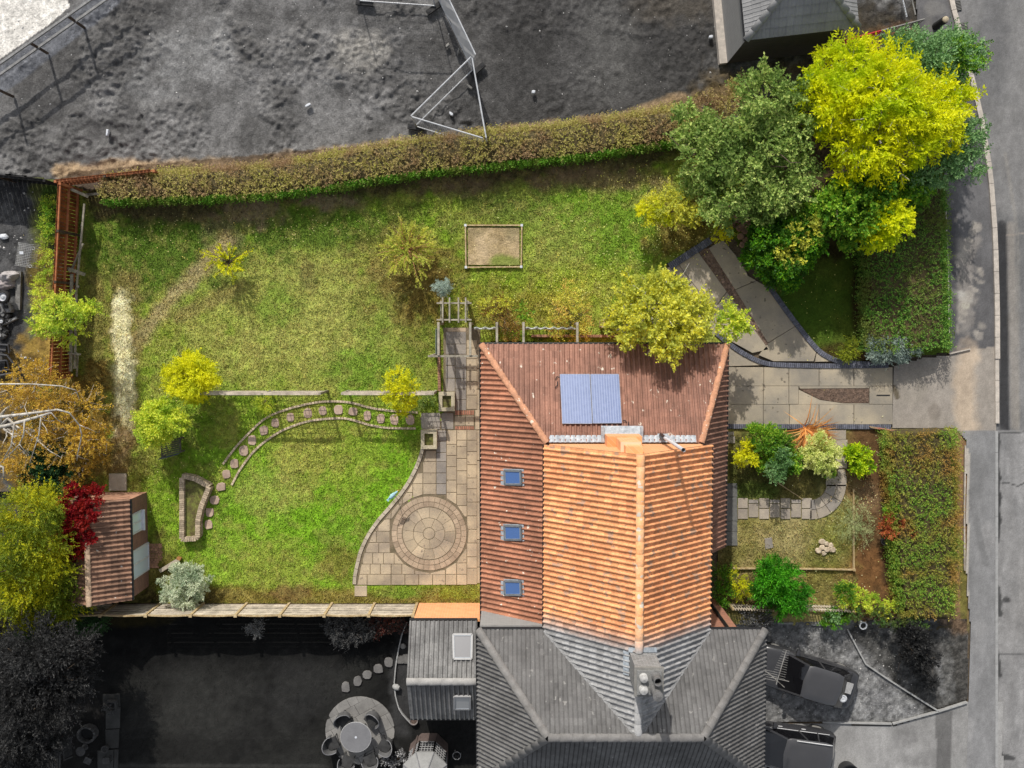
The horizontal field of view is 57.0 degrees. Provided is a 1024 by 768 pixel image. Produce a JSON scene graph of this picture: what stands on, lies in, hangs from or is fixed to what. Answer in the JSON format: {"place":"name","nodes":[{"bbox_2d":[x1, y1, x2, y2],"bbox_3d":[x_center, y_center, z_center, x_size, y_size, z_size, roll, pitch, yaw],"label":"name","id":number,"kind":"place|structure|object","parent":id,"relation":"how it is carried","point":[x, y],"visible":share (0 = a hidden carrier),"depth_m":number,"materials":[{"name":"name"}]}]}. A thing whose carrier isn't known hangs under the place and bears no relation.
{"place":"outdoors","nodes":[
{"label":"outdoors","id":0,"kind":"place"},
{"bbox_2d":[0,174,64,491],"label":"yard ground","id":1,"kind":"structure","parent":0,"point":[18,221],"depth_m":39.78,"materials":[{"name":"soil"}]},
{"bbox_2d":[0,175,57,185],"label":"board fence","id":2,"kind":"object","parent":1,"relation":"on","point":[14,179],"visible":0.94,"depth_m":38.63,"materials":[{"name":"brown wood"}]},
{"bbox_2d":[28,194,56,298],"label":"weed bank","id":3,"kind":"structure","parent":1,"relation":"on","point":[47,229],"depth_m":39.22,"materials":[{"name":"green plant"}]},
{"bbox_2d":[0,354,114,494],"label":"birch tree","id":4,"kind":"object","parent":1,"relation":"on","point":[8,423],"visible":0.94,"depth_m":37.97,"materials":[{"name":"orange plant"}]},
{"bbox_2d":[76,723,98,743],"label":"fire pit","id":5,"kind":"object","parent":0,"point":[88,732],"visible":0.99,"depth_m":40.77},
{"bbox_2d":[0,614,479,767],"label":"neighbour lawn","id":6,"kind":"structure","parent":0,"point":[459,736],"depth_m":40.87,"materials":[{"name":"plant"}]},
{"bbox_2d":[0,608,107,767],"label":"dark cypress","id":7,"kind":"object","parent":6,"relation":"on","point":[37,684],"visible":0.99,"depth_m":36.63,"materials":[{"name":"black plant"}]},
{"bbox_2d":[14,605,112,643],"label":"yew bush","id":8,"kind":"object","parent":6,"relation":"on","point":[91,621],"visible":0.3,"depth_m":39.23,"materials":[{"name":"black plant"}]},
{"bbox_2d":[98,693,120,767],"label":"paved strip","id":9,"kind":"object","parent":6,"relation":"on","point":[111,734],"visible":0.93,"depth_m":40.93,"materials":[{"name":"concrete"}]},
{"bbox_2d":[320,608,379,652],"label":"fuchsia shrub","id":10,"kind":"object","parent":6,"relation":"on","point":[335,632],"visible":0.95,"depth_m":39.85,"materials":[{"name":"grey plant"}]},
{"bbox_2d":[325,696,394,763],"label":"round patio","id":11,"kind":"structure","parent":6,"relation":"on","point":[358,708],"depth_m":40.89,"materials":[{"name":"grey stone"}]},
{"bbox_2d":[322,733,340,755],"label":"tub chair","id":12,"kind":"object","parent":11,"relation":"on","point":[330,745],"visible":1,"depth_m":40.53,"materials":[{"name":"wicker"}]},
{"bbox_2d":[340,722,371,751],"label":"round table","id":13,"kind":"object","parent":11,"relation":"on","point":[355,736],"visible":1,"depth_m":40.23,"materials":[{"name":"white plastic"}]},
{"bbox_2d":[341,654,407,691],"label":"stepping stone path","id":14,"kind":"structure","parent":6,"relation":"on","point":[378,668],"depth_m":40.73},
{"bbox_2d":[366,616,408,639],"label":"fuchsia shrub","id":15,"kind":"object","parent":6,"relation":"on","point":[388,623],"visible":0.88,"depth_m":39.93,"materials":[{"name":"black plant"}]},
{"bbox_2d":[403,733,447,767],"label":"summerhouse","id":16,"kind":"structure","parent":6,"relation":"on","point":[428,750],"depth_m":39.46,"materials":[{"name":"wood"}]},
{"bbox_2d":[406,603,479,719],"bbox_3d":[-2.678,11.632,38.937,2.982,3.653,4.257,0,93,0],"label":"extension","id":17,"kind":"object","parent":6,"relation":"on","point":[441,675],"visible":0.99,"depth_m":37.85,"materials":[{"name":"grey brick"}]},
{"bbox_2d":[475,599,768,767],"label":"house","id":18,"kind":"structure","parent":6,"relation":"on","point":[541,702],"depth_m":34.32,"materials":[{"name":"tile"}]},
{"bbox_2d":[15,120,767,611],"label":"lawn","id":19,"kind":"structure","parent":0,"point":[459,278],"depth_m":39.90,"materials":[{"name":"plant"}]},
{"bbox_2d":[0,472,96,638],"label":"cypress","id":20,"kind":"object","parent":19,"relation":"on","point":[31,568],"visible":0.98,"depth_m":36.74,"materials":[{"name":"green plant"}]},
{"bbox_2d":[17,437,82,494],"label":"ivy bush","id":21,"kind":"object","parent":19,"relation":"on","point":[50,472],"visible":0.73,"depth_m":38.84,"materials":[{"name":"green plant"}]},
{"bbox_2d":[48,182,82,379],"bbox_3d":[-18.397,-4.170,38.851,0.119,1.980,7.943,4,93,0],"label":"board fence","id":22,"kind":"object","parent":19,"relation":"on","point":[57,278],"visible":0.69,"depth_m":38.60,"materials":[{"name":"orange wood"}]},
{"bbox_2d":[23,288,107,350],"bbox_3d":[-17.942,-2.683,38.082,2.719,3.917,2.911,39,93,-2],"label":"hornbeam tree","id":23,"kind":"object","parent":19,"relation":"on","point":[63,324],"visible":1,"depth_m":37.26,"materials":[{"name":"green plant"}]},
{"bbox_2d":[67,188,99,376],"bbox_3d":[-18.122,-4.181,39.385,1.026,1.114,7.787,7,93,0],"label":"old rail fence","id":24,"kind":"object","parent":19,"relation":"on","point":[78,273],"visible":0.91,"depth_m":39.13,"materials":[{"name":"brown wood"}]},
{"bbox_2d":[62,492,149,606],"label":"brick shed","id":25,"kind":"structure","parent":19,"relation":"on","point":[115,563],"depth_m":38.27,"materials":[{"name":"tile"}]},
{"bbox_2d":[48,480,106,563],"bbox_3d":[-17.483,5.559,38.764,2.351,3.532,3.741,25,93,-1],"label":"virginia creeper","id":26,"kind":"object","parent":25,"relation":"attached to","point":[76,515],"visible":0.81,"depth_m":37.47,"materials":[{"name":"red plant"}]},
{"bbox_2d":[133,542,149,579],"bbox_3d":[-15.606,7.427,39.584,0.071,1.771,1.201,0,93,0],"label":"glazed door","id":27,"kind":"structure","parent":25,"relation":"in","point":[141,561],"depth_m":39.66,"materials":[{"name":"grey glass"}]},
{"bbox_2d":[54,169,158,184],"bbox_3d":[-16.575,-8.498,38.918,4.132,1.329,0.119,-6,93,0],"label":"board fence","id":28,"kind":"object","parent":19,"relation":"on","point":[83,180],"visible":0.69,"depth_m":38.33,"materials":[{"name":"orange wood"}]},
{"bbox_2d":[109,473,126,490],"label":"concrete slab","id":29,"kind":"structure","parent":19,"relation":"on","point":[117,481],"depth_m":40.23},
{"bbox_2d":[129,392,193,453],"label":"acer bush","id":30,"kind":"object","parent":19,"relation":"on","point":[157,427],"visible":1,"depth_m":38.13,"materials":[{"name":"green plant"}]},
{"bbox_2d":[155,555,214,610],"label":"santolina bush","id":31,"kind":"object","parent":19,"relation":"on","point":[190,577],"visible":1,"depth_m":39.51,"materials":[{"name":"grey plant"}]},
{"bbox_2d":[159,347,222,407],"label":"maple bush","id":32,"kind":"object","parent":19,"relation":"on","point":[194,373],"visible":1,"depth_m":37.96,"materials":[{"name":"yellow plant"}]},
{"bbox_2d":[179,472,213,541],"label":"raised planter","id":33,"kind":"object","parent":19,"relation":"on","point":[195,491],"visible":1,"depth_m":40.06,"materials":[{"name":"stone"}]},
{"bbox_2d":[199,242,253,282],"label":"willow sapling","id":34,"kind":"object","parent":19,"relation":"on","point":[234,260],"visible":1,"depth_m":38.83,"materials":[{"name":"yellow plant"}]},
{"bbox_2d":[59,602,417,616],"bbox_3d":[-11.474,9.508,39.741,14.905,1.795,0.130,0,93,0],"label":"panel fence","id":35,"kind":"object","parent":19,"relation":"on","point":[204,609],"visible":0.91,"depth_m":39.64,"materials":[{"name":"brown wood"}]},
{"bbox_2d":[200,390,328,394],"bbox_3d":[-10.393,0.336,39.227,5.188,1.725,0.130,0,93,0],"label":"trellis","id":36,"kind":"object","parent":19,"relation":"on","point":[270,392],"visible":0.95,"depth_m":38.39,"materials":[{"name":"grey wood"}]},
{"bbox_2d":[205,405,414,528],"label":"stepping stone path","id":37,"kind":"structure","parent":19,"relation":"on","point":[243,450],"depth_m":40.10,"materials":[{"name":"stone"}]},
{"bbox_2d":[222,400,417,464],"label":"brick edging","id":38,"kind":"object","parent":19,"relation":"on","point":[272,414],"visible":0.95,"depth_m":40.05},
{"bbox_2d":[231,417,415,485],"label":"brick edging","id":39,"kind":"object","parent":19,"relation":"on","point":[284,429],"visible":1,"depth_m":40.10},
{"bbox_2d":[341,390,436,394],"bbox_3d":[-5.076,0.336,39.227,3.794,1.725,0.130,0,93,0],"label":"trellis","id":40,"kind":"object","parent":19,"relation":"on","point":[347,392],"visible":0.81,"depth_m":38.39,"materials":[{"name":"grey wood"}]},
{"bbox_2d":[94,100,684,208],"bbox_3d":[-4.975,-9.164,38.911,24.404,1.720,2.208,-7,93,0],"label":"field hedge","id":41,"kind":"object","parent":19,"relation":"on","point":[578,140],"visible":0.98,"depth_m":38.53,"materials":[{"name":"green plant"}]},
{"bbox_2d":[377,364,420,419],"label":"forsythia shrub","id":42,"kind":"object","parent":19,"relation":"on","point":[405,388],"visible":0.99,"depth_m":38.35,"materials":[{"name":"yellow plant"}]},
{"bbox_2d":[372,213,444,288],"bbox_3d":[-4.258,-5.395,38.688,2.554,2.351,2.680,28,93,-2],"label":"larch tree","id":43,"kind":"object","parent":19,"relation":"on","point":[397,250],"visible":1,"depth_m":38.44,"materials":[{"name":"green plant"}]},
{"bbox_2d":[468,228,518,264],"bbox_3d":[-0.775,-5.798,39.650,2.166,0.023,1.551,0,93,0],"label":"bare patch","id":44,"kind":"object","parent":19,"relation":"on","point":[497,246],"visible":1,"depth_m":39.65,"materials":[{"name":"soil"}]},
{"bbox_2d":[428,322,578,356],"bbox_3d":[-0.351,-1.838,38.827,6.037,2.465,1.414,0,93,0],"label":"pergola","id":45,"kind":"object","parent":19,"relation":"on","point":[437,343],"visible":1,"depth_m":37.63,"materials":[{"name":"grey wood"}]},
{"bbox_2d":[476,292,535,341],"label":"berberis shrub","id":46,"kind":"object","parent":19,"relation":"on","point":[500,303],"visible":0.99,"depth_m":38.72,"materials":[{"name":"yellow plant"}]},
{"bbox_2d":[541,278,593,341],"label":"rose shrub","id":47,"kind":"object","parent":19,"relation":"on","point":[563,305],"visible":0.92,"depth_m":38.56,"materials":[{"name":"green plant"}]},
{"bbox_2d":[479,342,729,735],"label":"house","id":48,"kind":"structure","parent":19,"relation":"on","point":[600,544],"depth_m":35.17,"materials":[{"name":"tile"}]},
{"bbox_2d":[560,374,591,423],"bbox_3d":[2.477,0.573,36.512,1.205,0.967,1.880,0,93,0],"label":"solar panel","id":49,"kind":"object","parent":48,"relation":"attached to","point":[576,407],"visible":1,"depth_m":36.47,"materials":[{"name":"glass"}]},
{"bbox_2d":[590,374,621,423],"bbox_3d":[3.638,0.568,36.514,1.141,0.962,1.871,0,93,0],"label":"solar panel","id":50,"kind":"object","parent":48,"relation":"attached to","point":[605,398],"visible":1,"depth_m":36.47,"materials":[{"name":"glass"}]},
{"bbox_2d":[633,175,705,230],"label":"cherry shrub","id":51,"kind":"object","parent":19,"relation":"on","point":[654,212],"visible":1,"depth_m":37.98,"materials":[{"name":"yellow plant"}]},
{"bbox_2d":[597,262,755,371],"bbox_3d":[6.444,-2.454,37.550,5.995,5.054,4.205,31,93,-2],"label":"pear tree","id":52,"kind":"object","parent":19,"relation":"on","point":[676,312],"visible":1,"depth_m":36.00,"materials":[{"name":"yellow plant"}]},
{"bbox_2d":[668,237,711,269],"bbox_3d":[7.493,-5.492,39.683,2.032,0.128,0.303,-33,93,2],"label":"brick edging","id":53,"kind":"object","parent":19,"relation":"on","point":[690,253],"visible":1,"depth_m":39.63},
{"bbox_2d":[662,52,827,237],"bbox_3d":[9.345,-9.059,37.212,6.294,4.855,6.371,-25,93,1],"label":"apple tree","id":54,"kind":"object","parent":19,"relation":"on","point":[731,154],"visible":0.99,"depth_m":36.45,"materials":[{"name":"green plant"}]},
{"bbox_2d":[353,328,479,595],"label":"patio","id":55,"kind":"structure","parent":0,"point":[428,533],"depth_m":40.33,"materials":[{"name":"stone"}]},
{"bbox_2d":[421,429,437,448],"bbox_3d":[-3.514,2.334,40.001,0.675,0.420,0.804,0,93,0],"label":"stone planter","id":56,"kind":"object","parent":55,"relation":"on","point":[428,438],"visible":1,"depth_m":39.81,"materials":[{"name":"stone"}]},
{"bbox_2d":[439,392,454,410],"bbox_3d":[-2.751,0.732,39.905,0.672,0.420,0.800,0,93,0],"label":"stone planter","id":57,"kind":"object","parent":55,"relation":"on","point":[446,401],"visible":1,"depth_m":39.71,"materials":[{"name":"stone"}]},
{"bbox_2d":[0,0,940,219],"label":"soil ground","id":58,"kind":"structure","parent":0,"point":[202,115],"depth_m":39.46,"materials":[{"name":"soil"}]},
{"bbox_2d":[0,0,107,97],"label":"post rail fence","id":59,"kind":"object","parent":58,"relation":"on","point":[45,31],"visible":1,"depth_m":38.37,"materials":[{"name":"wood"}]},
{"bbox_2d":[407,124,424,130],"bbox_3d":[-4.007,-10.736,39.422,0.720,0.175,0.200,8,93,0],"label":"fence foot","id":60,"kind":"object","parent":58,"relation":"on","point":[412,126],"visible":0.93,"depth_m":39.35},
{"bbox_2d":[411,56,472,125],"bbox_3d":[-2.818,-11.873,38.323,3.368,1.874,0.052,-44,92,2],"label":"site fence panel","id":61,"kind":"object","parent":60,"relation":"on","point":[424,103],"visible":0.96,"depth_m":38.23,"materials":[{"name":"metal"}]},
{"bbox_2d":[426,1,441,15],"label":"fence foot","id":62,"kind":"object","parent":58,"relation":"on","point":[431,9],"visible":1,"depth_m":39.06},
{"bbox_2d":[439,0,475,68],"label":"site fence panel","id":63,"kind":"object","parent":62,"relation":"on","point":[465,43],"visible":0.96,"depth_m":38.21,"materials":[{"name":"metal"}]},
{"bbox_2d":[675,67,762,134],"bbox_3d":[8.271,-11.313,38.487,2.383,2.031,4.032,44,92,-2],"label":"bramble bush","id":64,"kind":"object","parent":58,"relation":"on","point":[730,97],"visible":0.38,"depth_m":38.03,"materials":[{"name":"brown plant"}]},
{"bbox_2d":[712,0,861,64],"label":"garage","id":65,"kind":"structure","parent":58,"relation":"on","point":[749,30],"depth_m":35.79,"materials":[{"name":"brick"}]},
{"bbox_2d":[790,26,987,192],"bbox_3d":[14.206,-10.337,36.560,7.691,6.080,6.264,0,93,0],"label":"ash tree","id":66,"kind":"object","parent":58,"relation":"on","point":[863,116],"visible":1,"depth_m":35.01,"materials":[{"name":"yellow plant"}]},
{"bbox_2d":[879,17,993,90],"bbox_3d":[16.077,-12.352,37.136,4.728,4.662,3.577,0,93,0],"label":"maple tree","id":67,"kind":"object","parent":58,"relation":"on","point":[960,43],"visible":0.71,"depth_m":35.58,"materials":[{"name":"green plant"}]},
{"bbox_2d":[898,114,993,196],"bbox_3d":[16.972,-8.979,37.777,3.548,3.793,3.332,0,93,0],"label":"hazel tree","id":68,"kind":"object","parent":58,"relation":"on","point":[953,164],"visible":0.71,"depth_m":36.61,"materials":[{"name":"green plant"}]},
{"bbox_2d":[667,241,892,423],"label":"driveway","id":69,"kind":"structure","parent":0,"point":[762,395],"depth_m":39.99,"materials":[{"name":"concrete"}]},
{"bbox_2d":[699,248,770,344],"bbox_3d":[9.493,-3.615,39.878,0.464,0.155,5.217,-35,93,2],"label":"gravel strip","id":70,"kind":"object","parent":69,"relation":"on","point":[710,260],"visible":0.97,"depth_m":39.78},
{"bbox_2d":[715,333,888,367],"bbox_3d":[12.197,-1.046,39.969,7.532,0.128,1.064,11,93,-1],"label":"brick edging","id":71,"kind":"object","parent":69,"relation":"on","point":[771,364],"visible":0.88,"depth_m":39.92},
{"bbox_2d":[800,388,868,402],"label":"gravel bed","id":72,"kind":"object","parent":69,"relation":"in","point":[851,395],"visible":1,"depth_m":40.06,"materials":[{"name":"gravel"}]},
{"bbox_2d":[726,430,847,545],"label":"front path","id":73,"kind":"structure","parent":0,"point":[839,486],"depth_m":40.33,"materials":[{"name":"stone"}]},
{"bbox_2d":[719,434,888,614],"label":"grass","id":74,"kind":"structure","parent":0,"point":[798,523],"depth_m":40.42,"materials":[{"name":"plant"}]},
{"bbox_2d":[665,168,970,725],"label":"subsoil","id":75,"kind":"structure","parent":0,"point":[734,248],"depth_m":40.09,"materials":[{"name":"soil"}]},
{"bbox_2d":[777,245,863,360],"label":"grass","id":76,"kind":"structure","parent":0,"point":[797,296],"depth_m":39.83,"materials":[{"name":"plant"}]},
{"bbox_2d":[730,173,951,363],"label":"side lawn","id":77,"kind":"structure","parent":0,"point":[818,291],"depth_m":39.84,"materials":[{"name":"plant"}]},
{"bbox_2d":[737,211,829,295],"bbox_3d":[10.987,-5.321,38.242,3.604,3.281,3.452,0,93,0],"label":"laurel bush","id":78,"kind":"object","parent":77,"relation":"on","point":[784,254],"visible":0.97,"depth_m":37.42,"materials":[{"name":"green plant"}]},
{"bbox_2d":[769,287,869,365],"bbox_3d":[12.730,-2.158,39.902,5.599,0.128,1.075,37,93,-2],"label":"brick edging","id":79,"kind":"object","parent":77,"relation":"on","point":[802,331],"visible":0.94,"depth_m":39.87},
{"bbox_2d":[829,335,863,363],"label":"yellow shrub","id":80,"kind":"object","parent":77,"relation":"on","point":[845,357],"visible":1,"depth_m":39.41,"materials":[{"name":"green plant"}]},
{"bbox_2d":[794,161,940,258],"bbox_3d":[14.210,-6.998,37.723,5.963,4.152,3.883,-30,93,2],"label":"sycamore tree","id":81,"kind":"object","parent":77,"relation":"on","point":[872,222],"visible":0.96,"depth_m":36.49,"materials":[{"name":"green plant"}]},
{"bbox_2d":[864,332,925,370],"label":"spreading juniper","id":82,"kind":"object","parent":77,"relation":"on","point":[898,359],"visible":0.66,"depth_m":39.01,"materials":[{"name":"green plant"}]},
{"bbox_2d":[851,168,956,354],"bbox_3d":[16.326,-5.029,39.028,4.352,1.621,7.688,0,93,0],"label":"roadside hedge","id":83,"kind":"object","parent":77,"relation":"on","point":[901,292],"visible":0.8,"depth_m":38.74,"materials":[{"name":"green plant"}]},
{"bbox_2d":[717,427,969,632],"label":"front garden ground","id":84,"kind":"structure","parent":0,"point":[875,573],"depth_m":40.47,"materials":[{"name":"plant"}]},
{"bbox_2d":[711,562,752,608],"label":"fern plant","id":85,"kind":"object","parent":84,"relation":"on","point":[721,602],"visible":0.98,"depth_m":39.77,"materials":[{"name":"green plant"}]},
{"bbox_2d":[736,605,777,636],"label":"pittosporum shrub","id":86,"kind":"object","parent":84,"relation":"on","point":[766,622],"visible":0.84,"depth_m":39.88,"materials":[{"name":"grey plant"}]},
{"bbox_2d":[730,420,804,485],"bbox_3d":[10.811,2.847,39.331,3.168,2.055,2.398,24,93,-1],"label":"hebe bush","id":87,"kind":"object","parent":84,"relation":"on","point":[777,455],"visible":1,"depth_m":39.06,"materials":[{"name":"green plant"}]},
{"bbox_2d":[744,553,816,623],"bbox_3d":[11.117,8.630,39.333,2.771,2.913,3.215,-31,93,2],"label":"bay bush","id":88,"kind":"object","parent":84,"relation":"on","point":[774,580],"visible":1,"depth_m":38.98,"materials":[{"name":"green plant"}]},
{"bbox_2d":[733,489,855,570],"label":"timber edging","id":89,"kind":"object","parent":84,"relation":"on","point":[853,558],"visible":0.69,"depth_m":40.40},
{"bbox_2d":[728,424,890,428],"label":"brick edging","id":90,"kind":"object","parent":84,"relation":"on","point":[798,426],"visible":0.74,"depth_m":40.09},
{"bbox_2d":[784,393,840,461],"bbox_3d":[12.514,1.958,39.855,2.880,0.666,3.117,0,93,0],"label":"phormium","id":91,"kind":"object","parent":84,"relation":"on","point":[808,429],"visible":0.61,"depth_m":39.73,"materials":[{"name":"orange plant"}]},
{"bbox_2d":[798,428,843,478],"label":"euonymus bush","id":92,"kind":"object","parent":84,"relation":"on","point":[818,457],"visible":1,"depth_m":39.11,"materials":[{"name":"green plant"}]},
{"bbox_2d":[817,602,853,629],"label":"box bush","id":93,"kind":"object","parent":84,"relation":"on","point":[833,617],"visible":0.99,"depth_m":39.88,"materials":[{"name":"green plant"}]},
{"bbox_2d":[828,497,876,548],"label":"lavender clump","id":94,"kind":"object","parent":84,"relation":"on","point":[857,527],"visible":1,"depth_m":40.01,"materials":[{"name":"green plant"}]},
{"bbox_2d":[842,441,877,479],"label":"aucuba bush","id":95,"kind":"object","parent":84,"relation":"on","point":[853,453],"visible":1,"depth_m":39.36,"materials":[{"name":"green plant"}]},
{"bbox_2d":[832,579,898,621],"bbox_3d":[14.986,9.062,39.838,3.408,1.755,1.446,15,93,-1],"label":"clematis","id":96,"kind":"object","parent":84,"relation":"on","point":[848,587],"visible":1,"depth_m":39.67,"materials":[{"name":"green plant"}]},
{"bbox_2d":[847,602,929,634],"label":"privet shrub","id":97,"kind":"object","parent":84,"relation":"on","point":[883,620],"visible":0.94,"depth_m":39.70,"materials":[{"name":"green plant"}]},
{"bbox_2d":[876,501,916,540],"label":"azalea shrub","id":98,"kind":"object","parent":84,"relation":"on","point":[888,526],"visible":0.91,"depth_m":39.38,"materials":[{"name":"brown plant"}]},
{"bbox_2d":[875,425,966,620],"bbox_3d":[17.216,5.810,39.712,3.606,1.784,8.240,0,93,0],"label":"front hedge","id":99,"kind":"object","parent":84,"relation":"on","point":[919,470],"visible":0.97,"depth_m":39.27,"materials":[{"name":"green plant"}]},
{"bbox_2d":[735,619,968,721],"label":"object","id":100,"kind":"structure","parent":0,"point":[951,671],"depth_m":40.81,"materials":[{"name":"stone"}]},
{"bbox_2d":[766,642,859,708],"bbox_3d":[12.442,12.449,40.090,4.547,1.442,2.180,17,93,-1],"label":"parked car","id":101,"kind":"object","parent":100,"relation":"on","point":[815,679],"visible":0.77,"depth_m":39.65,"materials":[{"name":"black paint"}]},
{"bbox_2d":[777,622,966,724],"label":"gravel edging","id":102,"kind":"object","parent":100,"relation":"on","point":[906,719],"visible":0.98,"depth_m":40.80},
{"bbox_2d":[890,616,944,692],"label":"dark holly","id":103,"kind":"object","parent":100,"relation":"on","point":[913,643],"visible":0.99,"depth_m":39.45,"materials":[{"name":"black plant"}]},
{"bbox_2d":[765,702,1003,767],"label":"neighbour driveway","id":104,"kind":"structure","parent":0,"point":[938,740],"depth_m":40.98,"materials":[{"name":"concrete"}]},
{"bbox_2d":[765,721,835,767],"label":"parked car","id":105,"kind":"object","parent":104,"relation":"on","point":[788,745],"visible":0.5,"depth_m":39.50,"materials":[{"name":"black paint"}]},
{"bbox_2d":[892,0,996,767],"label":"pavement","id":106,"kind":"structure","parent":0,"point":[956,390],"depth_m":40.08,"materials":[{"name":"concrete"}]},
{"bbox_2d":[909,29,970,570],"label":"edging kerb","id":107,"kind":"structure","parent":106,"relation":"on","point":[964,491],"depth_m":40.23,"materials":[{"name":"concrete"}]},
{"bbox_2d":[955,0,1023,767],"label":"road","id":108,"kind":"structure","parent":0,"point":[1000,23],"depth_m":39.96,"materials":[{"name":"asphalt"}]},
{"bbox_2d":[949,0,999,767],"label":"kerb","id":109,"kind":"structure","parent":108,"relation":"on","point":[954,12],"depth_m":39.85,"materials":[{"name":"concrete"}]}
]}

